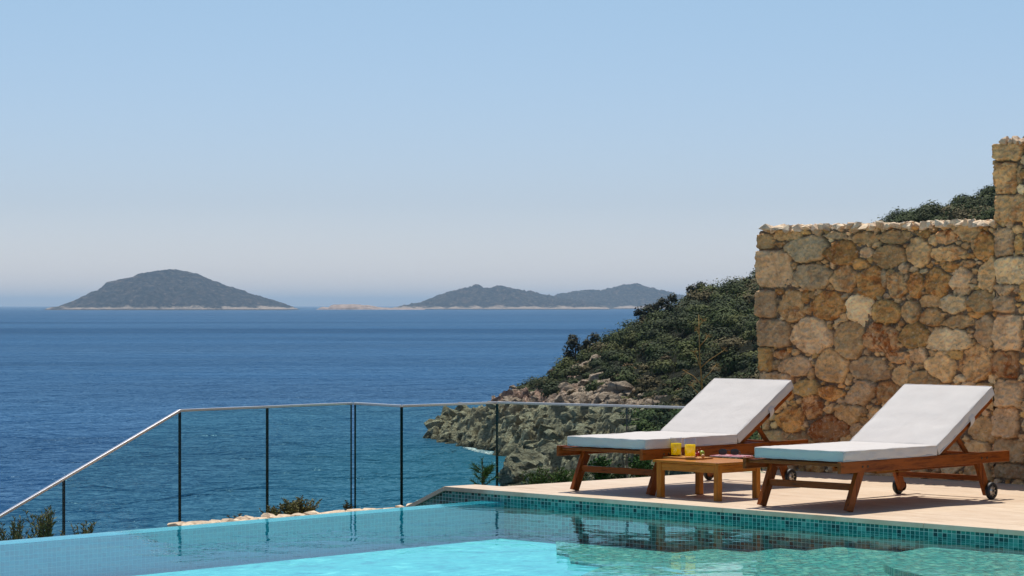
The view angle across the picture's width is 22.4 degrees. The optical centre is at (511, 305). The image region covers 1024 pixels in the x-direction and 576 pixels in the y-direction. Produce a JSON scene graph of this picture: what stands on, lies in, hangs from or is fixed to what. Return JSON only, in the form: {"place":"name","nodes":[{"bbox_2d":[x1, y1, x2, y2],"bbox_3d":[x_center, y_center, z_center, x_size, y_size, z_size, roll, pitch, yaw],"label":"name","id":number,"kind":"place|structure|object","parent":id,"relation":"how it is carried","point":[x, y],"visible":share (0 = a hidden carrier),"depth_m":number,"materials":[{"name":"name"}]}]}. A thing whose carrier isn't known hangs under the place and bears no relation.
{"place":"outdoors","nodes":[
{"label":"outdoors","id":0,"kind":"place"},
{"bbox_2d":[45,269,298,309],"bbox_3d":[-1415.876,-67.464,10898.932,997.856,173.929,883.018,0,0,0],"label":"island","id":1,"kind":"structure","parent":0,"point":[171,289],"depth_m":10599.88,"materials":[{"name":"grey stone"}]},
{"bbox_2d":[0,306,662,540],"bbox_3d":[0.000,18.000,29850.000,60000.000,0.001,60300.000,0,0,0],"label":"sea","id":2,"kind":"structure","parent":0,"point":[79,388],"depth_m":501.19,"materials":[{"name":"blue liquid"}]},
{"bbox_2d":[316,304,424,309],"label":"island","id":3,"kind":"structure","parent":0,"point":[349,307],"depth_m":11502.72,"materials":[{"name":"grey stone"}]},
{"bbox_2d":[394,284,608,309],"bbox_3d":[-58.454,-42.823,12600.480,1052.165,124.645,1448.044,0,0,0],"label":"island","id":4,"kind":"structure","parent":0,"point":[479,297],"depth_m":12093.12,"materials":[{"name":"grey stone"}]},
{"bbox_2d":[0,0,1023,305],"label":"sky","id":5,"kind":"structure","parent":0,"point":[289,152],"materials":[{"name":"blue"}]},
{"bbox_2d":[548,467,574,482],"bbox_3d":[0.474,1.605,23.869,0.370,0.265,0.315,0,0,14],"label":"feathery shrub","id":6,"kind":"object","parent":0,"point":[562,476],"visible":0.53,"depth_m":23.87,"materials":[{"name":"green plant"}]},
{"bbox_2d":[551,283,683,308],"bbox_3d":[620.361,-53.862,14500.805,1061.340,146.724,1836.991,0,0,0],"label":"island","id":7,"kind":"structure","parent":0,"point":[629,296],"depth_m":13973.64,"materials":[{"name":"grey stone"}]},
{"bbox_2d":[423,196,990,485],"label":"headland","id":8,"kind":"structure","parent":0,"point":[508,443],"depth_m":311.83,"materials":[{"name":"grey stone"}]},
{"bbox_2d":[498,464,524,485],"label":"boulder","id":9,"kind":"object","parent":8,"relation":"on","point":[508,474],"visible":0.89,"depth_m":239.13,"materials":[{"name":"grey stone"}]},
{"bbox_2d":[503,447,550,481],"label":"boulder","id":10,"kind":"object","parent":8,"relation":"on","point":[524,459],"visible":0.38,"depth_m":244.97,"materials":[{"name":"grey stone"}]},
{"bbox_2d":[524,465,559,483],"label":"boulder","id":11,"kind":"object","parent":8,"relation":"on","point":[552,468],"visible":0.2,"depth_m":233.20,"materials":[{"name":"grey stone"}]},
{"bbox_2d":[424,354,666,485],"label":"shore rubble","id":12,"kind":"object","parent":8,"relation":"on","point":[611,390],"visible":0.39,"depth_m":310.45,"materials":[{"name":"grey stone"}]},
{"bbox_2d":[534,442,559,459],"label":"boulder","id":13,"kind":"object","parent":8,"relation":"on","point":[545,449],"visible":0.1,"depth_m":249.70,"materials":[{"name":"grey stone"}]},
{"bbox_2d":[562,334,583,358],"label":"ridge shrub","id":14,"kind":"object","parent":8,"relation":"on","point":[572,342],"visible":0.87,"depth_m":367.93,"materials":[{"name":"green plant"}]},
{"bbox_2d":[581,332,600,351],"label":"ridge shrub","id":15,"kind":"object","parent":8,"relation":"on","point":[595,338],"visible":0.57,"depth_m":367.31,"materials":[{"name":"green plant"}]},
{"bbox_2d":[633,306,650,322],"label":"ridge shrub","id":16,"kind":"object","parent":8,"relation":"on","point":[638,312],"visible":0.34,"depth_m":366.87,"materials":[{"name":"green plant"}]},
{"bbox_2d":[644,301,663,312],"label":"ridge shrub","id":17,"kind":"object","parent":8,"relation":"on","point":[655,305],"visible":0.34,"depth_m":367.83,"materials":[{"name":"green plant"}]},
{"bbox_2d":[657,292,677,314],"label":"ridge shrub","id":18,"kind":"object","parent":8,"relation":"on","point":[666,301],"visible":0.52,"depth_m":367.09,"materials":[{"name":"green plant"}]},
{"bbox_2d":[685,281,705,298],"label":"ridge shrub","id":19,"kind":"object","parent":8,"relation":"on","point":[693,288],"visible":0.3,"depth_m":367.37,"materials":[{"name":"green plant"}]},
{"bbox_2d":[486,184,995,458],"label":"hillside scrub","id":20,"kind":"object","parent":8,"relation":"on","point":[726,306],"visible":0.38,"depth_m":323.96,"materials":[{"name":"green plant"}]},
{"bbox_2d":[503,469,1023,524],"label":"deck","id":21,"kind":"structure","parent":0,"point":[960,500],"depth_m":19.86,"materials":[{"name":"stone"}]},
{"bbox_2d":[557,378,807,495],"bbox_3d":[1.384,1.026,20.638,0.888,0.850,2.090,0,0,43],"label":"sun lounger","id":22,"kind":"object","parent":21,"relation":"on","point":[713,416],"visible":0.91,"depth_m":20.61,"materials":[{"name":"white fabric"}]},
{"bbox_2d":[653,458,759,501],"bbox_3d":[1.482,1.307,19.520,0.530,0.286,0.658,0,0,-45],"label":"side table","id":23,"kind":"object","parent":21,"relation":"on","point":[717,467],"visible":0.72,"depth_m":19.43,"materials":[{"name":"brown wood"}]},
{"bbox_2d":[663,455,712,459],"bbox_3d":[1.316,1.158,19.731,0.408,0.012,0.190,0,0,42],"label":"serving board","id":24,"kind":"object","parent":23,"relation":"on","point":[688,457],"visible":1,"depth_m":19.64,"materials":[{"name":"brown wood"}]},
{"bbox_2d":[670,437,681,455],"bbox_3d":[1.257,1.081,19.809,0.090,0.142,0.090,0,0,0],"label":"juice glass","id":25,"kind":"object","parent":24,"relation":"on","point":[675,448],"visible":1,"depth_m":19.78,"materials":[{"name":"yellow glass"}]},
{"bbox_2d":[684,438,695,457],"bbox_3d":[1.351,1.081,19.621,0.090,0.142,0.090,0,0,0],"label":"juice glass","id":26,"kind":"object","parent":24,"relation":"on","point":[689,449],"visible":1,"depth_m":19.59,"materials":[{"name":"yellow glass"}]},
{"bbox_2d":[710,454,752,457],"bbox_3d":[1.691,1.159,19.945,0.270,0.009,0.205,0,0,36],"label":"magazine","id":27,"kind":"object","parent":23,"relation":"on","point":[734,456],"visible":0.98,"depth_m":19.93,"materials":[{"name":"paper"}]},
{"bbox_2d":[718,449,740,454],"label":"sunglasses","id":28,"kind":"object","parent":27,"relation":"on","point":[733,451],"visible":1,"depth_m":19.95,"materials":[{"name":"black plastic"}]},
{"bbox_2d":[754,218,996,481],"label":"stone wall","id":29,"kind":"structure","parent":21,"relation":"on","point":[859,325],"depth_m":22.11,"materials":[{"name":"beige stone"}]},
{"bbox_2d":[743,384,1008,511],"bbox_3d":[2.705,1.026,19.051,0.888,0.850,2.090,0,0,44],"label":"sun lounger","id":30,"kind":"object","parent":21,"relation":"on","point":[903,431],"visible":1,"depth_m":19.04,"materials":[{"name":"white fabric"}]},
{"bbox_2d":[991,136,1023,484],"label":"stone wall","id":31,"kind":"structure","parent":21,"relation":"on","point":[1007,371],"depth_m":21.02,"materials":[{"name":"beige stone"}]},
{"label":"rocky slope","id":32,"kind":"structure","parent":0,"visible":0},
{"bbox_2d":[0,515,33,540],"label":"leafy plant","id":33,"kind":"object","parent":32,"relation":"on","point":[16,534],"visible":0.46,"depth_m":19.36,"materials":[{"name":"green plant"}]},
{"bbox_2d":[23,505,56,537],"bbox_3d":[-3.542,1.715,19.603,0.225,0.412,0.263,0,0,33],"label":"leafy plant","id":34,"kind":"object","parent":32,"relation":"on","point":[47,524],"visible":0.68,"depth_m":19.55,"materials":[{"name":"green plant"}]},
{"bbox_2d":[60,520,95,535],"bbox_3d":[-3.313,1.782,19.910,0.307,0.272,0.229,0,0,24],"label":"leafy plant","id":35,"kind":"object","parent":32,"relation":"on","point":[88,531],"visible":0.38,"depth_m":19.89,"materials":[{"name":"green plant"}]},
{"bbox_2d":[259,505,289,515],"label":"shrub","id":36,"kind":"object","parent":32,"relation":"on","point":[274,510],"visible":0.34,"depth_m":21.98,"materials":[{"name":"green plant"}]},
{"bbox_2d":[167,503,410,526],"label":"stone wall","id":37,"kind":"structure","parent":32,"relation":"on","point":[246,517],"depth_m":20.49,"materials":[{"name":"beige stone"}]},
{"bbox_2d":[277,495,321,514],"bbox_3d":[-1.833,1.755,22.191,0.390,0.267,0.484,0,0,0],"label":"shrub","id":38,"kind":"object","parent":32,"relation":"on","point":[296,506],"visible":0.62,"depth_m":22.14,"materials":[{"name":"green plant"}]},
{"bbox_2d":[342,500,353,510],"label":"shrub","id":39,"kind":"object","parent":32,"relation":"on","point":[345,506],"visible":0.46,"depth_m":22.41,"materials":[{"name":"green plant"}]},
{"bbox_2d":[468,456,500,484],"bbox_3d":[-0.241,1.476,22.304,0.256,0.377,0.244,0,0,44],"label":"pine sapling","id":40,"kind":"object","parent":32,"relation":"on","point":[486,471],"visible":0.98,"depth_m":22.30,"materials":[{"name":"green plant"}]},
{"bbox_2d":[0,484,1023,575],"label":"swimming pool","id":41,"kind":"structure","parent":32,"relation":"on","point":[474,530],"depth_m":18.16,"materials":[{"name":"liquid"}]},
{"bbox_2d":[518,465,561,484],"bbox_3d":[0.258,1.593,23.412,0.371,0.312,0.310,0,0,10],"label":"feathery shrub","id":42,"kind":"object","parent":32,"relation":"on","point":[540,478],"visible":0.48,"depth_m":23.38,"materials":[{"name":"green plant"}]},
{"bbox_2d":[570,468,593,480],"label":"feathery shrub","id":43,"kind":"object","parent":32,"relation":"on","point":[583,479],"visible":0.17,"depth_m":24.38,"materials":[{"name":"green plant"}]},
{"bbox_2d":[587,456,611,479],"bbox_3d":[0.850,1.581,24.620,0.224,0.311,0.247,0,0,-40],"label":"leafy bush","id":44,"kind":"object","parent":32,"relation":"on","point":[601,462],"visible":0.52,"depth_m":24.59,"materials":[{"name":"green plant"}]},
{"bbox_2d":[609,463,633,478],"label":"leafy bush","id":45,"kind":"object","parent":32,"relation":"on","point":[618,476],"visible":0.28,"depth_m":24.89,"materials":[{"name":"green plant"}]},
{"bbox_2d":[622,455,654,477],"bbox_3d":[1.268,1.566,24.795,0.306,0.338,0.287,0,0,-41],"label":"leafy bush","id":46,"kind":"object","parent":32,"relation":"on","point":[640,464],"visible":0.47,"depth_m":24.73,"materials":[{"name":"green plant"}]},
{"bbox_2d":[682,315,727,392],"bbox_3d":[1.981,0.667,26.549,0.483,1.148,0.116,0,0,-4],"label":"plant","id":47,"kind":"object","parent":32,"relation":"on","point":[700,366],"visible":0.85,"depth_m":26.52,"materials":[{"name":"green plant"}]},
{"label":"concrete kerb","id":48,"kind":"structure","parent":0,"visible":0},
{"bbox_2d":[0,402,352,534],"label":"glass balustrade","id":49,"kind":"object","parent":48,"relation":"on","point":[79,469],"visible":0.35,"depth_m":22.42,"materials":[{"name":"silver metal"}]},
{"bbox_2d":[353,401,761,508],"bbox_3d":[0.413,1.484,23.595,3.928,1.171,1.074,0,0,14],"label":"glass balustrade","id":50,"kind":"object","parent":48,"relation":"on","point":[496,403],"visible":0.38,"depth_m":23.66,"materials":[{"name":"silver metal"}]}
]}

